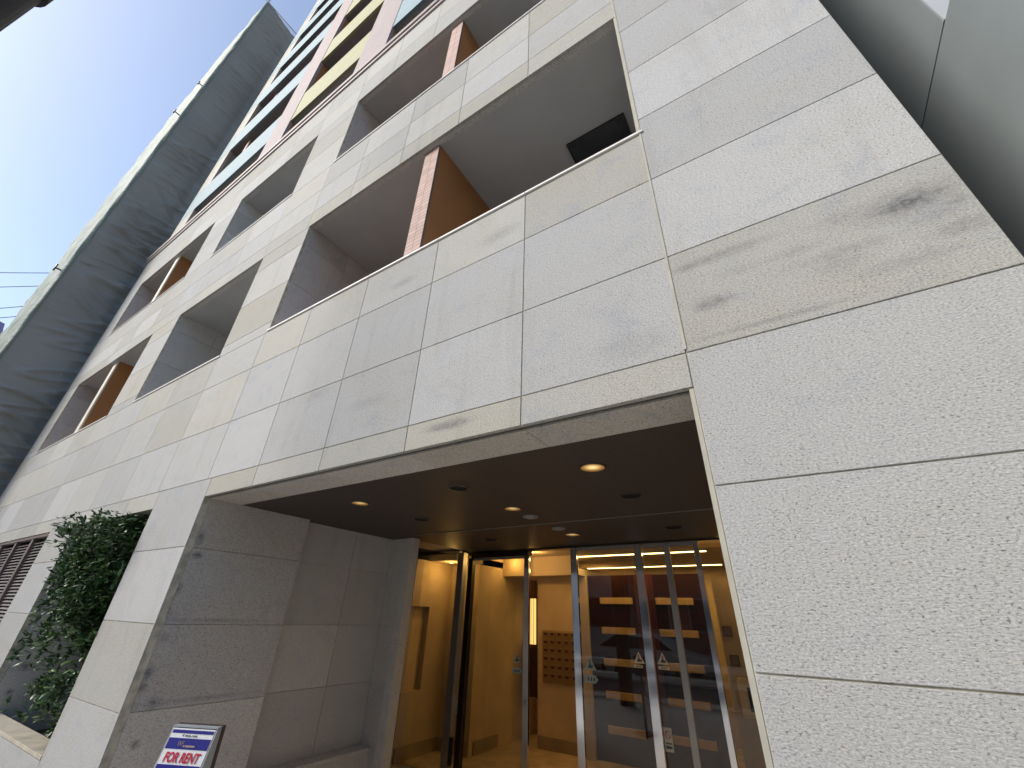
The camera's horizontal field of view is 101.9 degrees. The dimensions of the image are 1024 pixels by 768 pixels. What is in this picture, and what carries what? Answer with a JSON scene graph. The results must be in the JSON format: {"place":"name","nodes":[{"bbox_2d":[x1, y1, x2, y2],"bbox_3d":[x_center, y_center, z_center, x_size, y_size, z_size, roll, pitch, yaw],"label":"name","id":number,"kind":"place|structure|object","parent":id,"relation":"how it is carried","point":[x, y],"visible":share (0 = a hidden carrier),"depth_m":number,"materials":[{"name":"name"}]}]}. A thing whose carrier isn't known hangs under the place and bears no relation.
{"place":"outdoors","nodes":[
{"label":"outdoors","id":0,"kind":"place"},
{"bbox_2d":[0,0,53,31],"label":"utility pole","id":1,"kind":"object","parent":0,"point":[11,11],"visible":1,"depth_m":3.22,"materials":[{"name":"paint"}]},
{"bbox_2d":[0,0,295,496],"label":"wrapped building","id":2,"kind":"structure","parent":0,"point":[52,333],"depth_m":12.31,"materials":[{"name":"concrete"}]},
{"bbox_2d":[0,0,317,330],"label":"sky","id":3,"kind":"structure","parent":0,"point":[86,86],"materials":[{"name":"blue"}]},
{"bbox_2d":[390,764,410,767],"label":"sidewalk","id":4,"kind":"structure","parent":0,"point":[396,766],"depth_m":5.33,"materials":[{"name":"brown tile"}]},
{"bbox_2d":[0,321,4,333],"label":"distant building","id":5,"kind":"structure","parent":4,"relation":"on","point":[1,326],"depth_m":34.06,"materials":[{"name":"blue"}]},
{"bbox_2d":[154,722,225,767],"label":"for rent sign","id":6,"kind":"object","parent":4,"relation":"on","point":[191,745],"visible":1,"depth_m":2.17,"materials":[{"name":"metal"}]},
{"bbox_2d":[0,0,1023,767],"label":"apartment building","id":7,"kind":"structure","parent":4,"relation":"on","point":[734,288],"depth_m":3.10,"materials":[{"name":"stone"}]},
{"bbox_2d":[0,533,49,622],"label":"louvred window","id":8,"kind":"structure","parent":7,"relation":"in","point":[17,557],"depth_m":6.13,"materials":[{"name":"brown metal"}]},
{"bbox_2d":[0,507,148,737],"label":"shrub","id":9,"kind":"object","parent":7,"relation":"on","point":[84,603],"visible":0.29,"depth_m":3.98,"materials":[{"name":"green plant"}]},
{"bbox_2d":[350,501,369,505],"bbox_3d":[-1.359,1.067,3.717,0.173,0.007,0.173,-16,-34,28],"label":"downlight","id":10,"kind":"object","parent":7,"relation":"attached to","point":[361,503],"visible":1,"depth_m":3.72,"materials":[{"name":"yellow glass"}]},
{"bbox_2d":[413,517,429,520],"bbox_3d":[-0.931,1.387,4.259,0.173,0.007,0.173,-16,-34,28],"label":"downlight","id":11,"kind":"object","parent":7,"relation":"attached to","point":[420,519],"visible":1,"depth_m":4.26,"materials":[{"name":"black metal"}]},
{"bbox_2d":[448,485,469,490],"bbox_3d":[-0.408,0.795,3.176,0.167,0.007,0.167,-16,-34,28],"label":"downlight","id":12,"kind":"object","parent":7,"relation":"attached to","point":[458,487],"visible":1,"depth_m":3.18,"materials":[{"name":"black metal"}]},
{"bbox_2d":[483,538,498,540],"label":"downlight","id":13,"kind":"object","parent":7,"relation":"attached to","point":[490,539],"visible":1,"depth_m":5.24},
{"bbox_2d":[474,556,530,767],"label":"sliding door","id":14,"kind":"structure","parent":7,"relation":"in","point":[526,611],"depth_m":5.20,"materials":[{"name":"metal"}]},
{"bbox_2d":[503,506,521,510],"bbox_3d":[0.005,1.119,3.726,0.173,0.007,0.173,-16,-34,28],"label":"downlight","id":15,"kind":"object","parent":7,"relation":"attached to","point":[511,508],"visible":1,"depth_m":3.73,"materials":[{"name":"yellow glass"}]},
{"bbox_2d":[523,515,537,518],"bbox_3d":[0.178,1.281,3.984,0.144,0.024,0.144,-16,-34,28],"label":"smoke detector","id":16,"kind":"object","parent":7,"relation":"attached to","point":[530,516],"visible":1,"depth_m":3.95,"materials":[{"name":"plastic"}]},
{"bbox_2d":[530,597,537,697],"bbox_3d":[0.372,4.611,7.360,0.200,1.500,0.070,-16,-34,28],"label":"wall lamp","id":17,"kind":"object","parent":7,"relation":"attached to","point":[533,650],"visible":0.61,"depth_m":7.31,"materials":[{"name":"yellow"}]},
{"bbox_2d":[542,630,574,686],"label":"mailbox bank","id":18,"kind":"structure","parent":7,"relation":"attached to","point":[558,667],"depth_m":6.64,"materials":[{"name":"brown metal"}]},
{"bbox_2d":[542,656,548,663],"bbox_3d":[0.545,4.466,6.724,0.118,0.104,0.025,-16,-34,28],"label":"mailbox door","id":19,"kind":"structure","parent":18,"relation":"in","point":[545,658],"depth_m":6.72,"materials":[{"name":"brown metal"}]},
{"bbox_2d":[542,648,548,655],"bbox_3d":[0.548,4.366,6.780,0.118,0.104,0.025,-16,-34,28],"label":"mailbox door","id":20,"kind":"structure","parent":18,"relation":"in","point":[545,651],"depth_m":6.78,"materials":[{"name":"brown metal"}]},
{"bbox_2d":[542,639,548,646],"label":"mailbox door","id":21,"kind":"structure","parent":18,"relation":"in","point":[545,643],"depth_m":6.83,"materials":[{"name":"brown metal"}]},
{"bbox_2d":[542,631,548,638],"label":"mailbox door","id":22,"kind":"structure","parent":18,"relation":"in","point":[545,635],"depth_m":6.89,"materials":[{"name":"brown metal"}]},
{"bbox_2d":[543,673,548,680],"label":"mailbox door","id":23,"kind":"structure","parent":18,"relation":"in","point":[545,675],"depth_m":6.61,"materials":[{"name":"brown metal"}]},
{"bbox_2d":[543,664,548,672],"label":"mailbox door","id":24,"kind":"structure","parent":18,"relation":"in","point":[545,667],"depth_m":6.66,"materials":[{"name":"brown metal"}]},
{"bbox_2d":[549,665,555,672],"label":"mailbox door","id":25,"kind":"structure","parent":18,"relation":"in","point":[552,668],"depth_m":6.61,"materials":[{"name":"brown metal"}]},
{"bbox_2d":[549,656,555,664],"bbox_3d":[0.651,4.435,6.664,0.118,0.104,0.025,-16,-34,28],"label":"mailbox door","id":26,"kind":"structure","parent":18,"relation":"in","point":[552,660],"depth_m":6.66,"materials":[{"name":"brown metal"}]},
{"bbox_2d":[549,648,555,655],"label":"mailbox door","id":27,"kind":"structure","parent":18,"relation":"in","point":[552,651],"depth_m":6.72,"materials":[{"name":"brown metal"}]},
{"bbox_2d":[549,640,555,647],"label":"mailbox door","id":28,"kind":"structure","parent":18,"relation":"in","point":[552,643],"depth_m":6.77,"materials":[{"name":"brown metal"}]},
{"bbox_2d":[549,632,555,638],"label":"mailbox door","id":29,"kind":"structure","parent":18,"relation":"in","point":[552,635],"depth_m":6.83,"materials":[{"name":"brown metal"}]},
{"bbox_2d":[550,673,556,681],"bbox_3d":[0.645,4.634,6.552,0.118,0.104,0.025,-16,-34,28],"label":"mailbox door","id":30,"kind":"structure","parent":18,"relation":"in","point":[553,678],"depth_m":6.55,"materials":[{"name":"brown metal"}]},
{"bbox_2d":[556,657,562,664],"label":"mailbox door","id":31,"kind":"structure","parent":18,"relation":"in","point":[559,660],"depth_m":6.60,"materials":[{"name":"brown metal"}]},
{"bbox_2d":[556,649,562,656],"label":"mailbox door","id":32,"kind":"structure","parent":18,"relation":"in","point":[559,652],"depth_m":6.66,"materials":[{"name":"brown metal"}]},
{"bbox_2d":[556,640,562,647],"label":"mailbox door","id":33,"kind":"structure","parent":18,"relation":"in","point":[559,644],"depth_m":6.71,"materials":[{"name":"brown metal"}]},
{"bbox_2d":[556,632,562,639],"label":"mailbox door","id":34,"kind":"structure","parent":18,"relation":"in","point":[559,635],"depth_m":6.77,"materials":[{"name":"brown metal"}]},
{"bbox_2d":[557,674,563,682],"bbox_3d":[0.751,4.604,6.492,0.118,0.104,0.025,-16,-34,28],"label":"mailbox door","id":35,"kind":"structure","parent":18,"relation":"in","point":[560,678],"depth_m":6.49,"materials":[{"name":"brown metal"}]},
{"bbox_2d":[557,666,563,673],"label":"mailbox door","id":36,"kind":"structure","parent":18,"relation":"in","point":[560,670],"depth_m":6.54,"materials":[{"name":"brown metal"}]},
{"bbox_2d":[563,649,569,656],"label":"mailbox door","id":37,"kind":"structure","parent":18,"relation":"in","point":[566,652],"depth_m":6.60,"materials":[{"name":"brown metal"}]},
{"bbox_2d":[563,641,569,648],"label":"mailbox door","id":38,"kind":"structure","parent":18,"relation":"in","point":[566,644],"depth_m":6.65,"materials":[{"name":"brown metal"}]},
{"bbox_2d":[563,632,569,639],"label":"mailbox door","id":39,"kind":"structure","parent":18,"relation":"in","point":[566,636],"depth_m":6.71,"materials":[{"name":"brown metal"}]},
{"bbox_2d":[563,658,570,665],"bbox_3d":[0.865,4.375,6.544,0.118,0.104,0.025,-16,-34,28],"label":"mailbox door","id":40,"kind":"structure","parent":18,"relation":"in","point":[567,661],"depth_m":6.54,"materials":[{"name":"brown metal"}]},
{"bbox_2d":[564,675,570,683],"bbox_3d":[0.858,4.573,6.432,0.118,0.104,0.025,-16,-34,28],"label":"mailbox door","id":41,"kind":"structure","parent":18,"relation":"in","point":[567,678],"depth_m":6.43,"materials":[{"name":"brown metal"}]},
{"bbox_2d":[564,666,570,674],"bbox_3d":[0.861,4.474,6.488,0.118,0.104,0.025,-16,-34,28],"label":"mailbox door","id":42,"kind":"structure","parent":18,"relation":"in","point":[567,670],"depth_m":6.48,"materials":[{"name":"brown metal"}]},
{"bbox_2d":[570,641,573,648],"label":"mailbox door","id":43,"kind":"structure","parent":18,"relation":"in","point":[571,642],"depth_m":6.60,"materials":[{"name":"brown metal"}]},
{"bbox_2d":[571,676,574,683],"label":"mailbox door","id":44,"kind":"structure","parent":18,"relation":"in","point":[572,677],"depth_m":6.38,"materials":[{"name":"brown metal"}]},
{"bbox_2d":[571,667,574,674],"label":"mailbox door","id":45,"kind":"structure","parent":18,"relation":"in","point":[572,668],"depth_m":6.44,"materials":[{"name":"brown metal"}]},
{"bbox_2d":[552,527,564,530],"bbox_3d":[0.498,1.559,4.456,0.144,0.024,0.144,-16,-34,28],"label":"smoke detector","id":46,"kind":"object","parent":7,"relation":"attached to","point":[558,528],"visible":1,"depth_m":4.42,"materials":[{"name":"plastic"}]},
{"bbox_2d":[564,533,580,535],"bbox_3d":[0.693,1.728,4.764,0.194,0.007,0.194,-16,-34,28],"label":"downlight","id":47,"kind":"object","parent":7,"relation":"attached to","point":[571,534],"visible":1,"depth_m":4.76,"materials":[{"name":"yellow glass"}]},
{"bbox_2d":[578,463,606,471],"bbox_3d":[0.516,0.535,2.660,0.184,0.007,0.184,-16,-34,28],"label":"downlight","id":48,"kind":"object","parent":7,"relation":"attached to","point":[592,467],"visible":1,"depth_m":2.66,"materials":[{"name":"yellow glass"}]},
{"bbox_2d":[570,545,666,767],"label":"sliding door","id":49,"kind":"structure","parent":7,"relation":"in","point":[660,753],"depth_m":4.69,"materials":[{"name":"metal"}]},
{"bbox_2d":[619,492,641,498],"bbox_3d":[0.922,0.867,3.224,0.173,0.007,0.173,-16,-34,28],"label":"downlight","id":50,"kind":"object","parent":7,"relation":"attached to","point":[632,495],"visible":1,"depth_m":3.23,"materials":[{"name":"black metal"}]},
{"bbox_2d":[578,549,706,556],"bbox_3d":[1.760,2.710,6.609,2.495,0.022,0.090,-16,-34,28],"label":"strip light","id":51,"kind":"object","parent":7,"relation":"attached to","point":[660,552],"visible":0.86,"depth_m":6.42,"materials":[{"name":"plastic"}]},
{"bbox_2d":[587,563,722,568],"bbox_3d":[2.620,3.470,7.905,2.540,0.022,0.090,-16,-34,28],"label":"strip light","id":52,"kind":"object","parent":7,"relation":"attached to","point":[653,566],"visible":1,"depth_m":7.83,"materials":[{"name":"plastic"}]},
{"bbox_2d":[588,574,730,767],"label":"lobby screen","id":53,"kind":"object","parent":7,"relation":"on","point":[624,728],"visible":0.92,"depth_m":5.94,"materials":[{"name":"clear glass"}]},
{"bbox_2d":[663,525,683,528],"bbox_3d":[1.644,1.458,4.228,0.204,0.007,0.204,-16,-34,28],"label":"downlight","id":54,"kind":"object","parent":7,"relation":"attached to","point":[673,527],"visible":1,"depth_m":4.23,"materials":[{"name":"black metal"}]},
{"bbox_2d":[642,542,738,767],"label":"sliding door","id":55,"kind":"structure","parent":7,"relation":"in","point":[669,747],"depth_m":4.30,"materials":[{"name":"metal"}]},
{"bbox_2d":[722,626,732,636],"bbox_3d":[2.572,2.956,4.963,0.100,0.110,0.018,-16,-34,28],"label":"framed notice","id":56,"kind":"object","parent":7,"relation":"attached to","point":[727,631],"visible":1,"depth_m":4.96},
{"bbox_2d":[729,655,740,666],"bbox_3d":[2.580,3.204,4.811,0.100,0.110,0.018,-16,-34,28],"label":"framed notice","id":57,"kind":"object","parent":7,"relation":"attached to","point":[734,660],"visible":1,"depth_m":4.80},
{"bbox_2d":[737,677,755,718],"bbox_3d":[2.687,3.453,4.554,0.335,0.360,0.066,-16,-34,28],"label":"intercom pedestal","id":58,"kind":"object","parent":7,"relation":"attached to","point":[747,705],"visible":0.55,"depth_m":4.58,"materials":[{"name":"silver metal"}]},
{"bbox_2d":[819,0,1023,256],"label":"grey building","id":59,"kind":"structure","parent":0,"point":[950,73],"depth_m":1.98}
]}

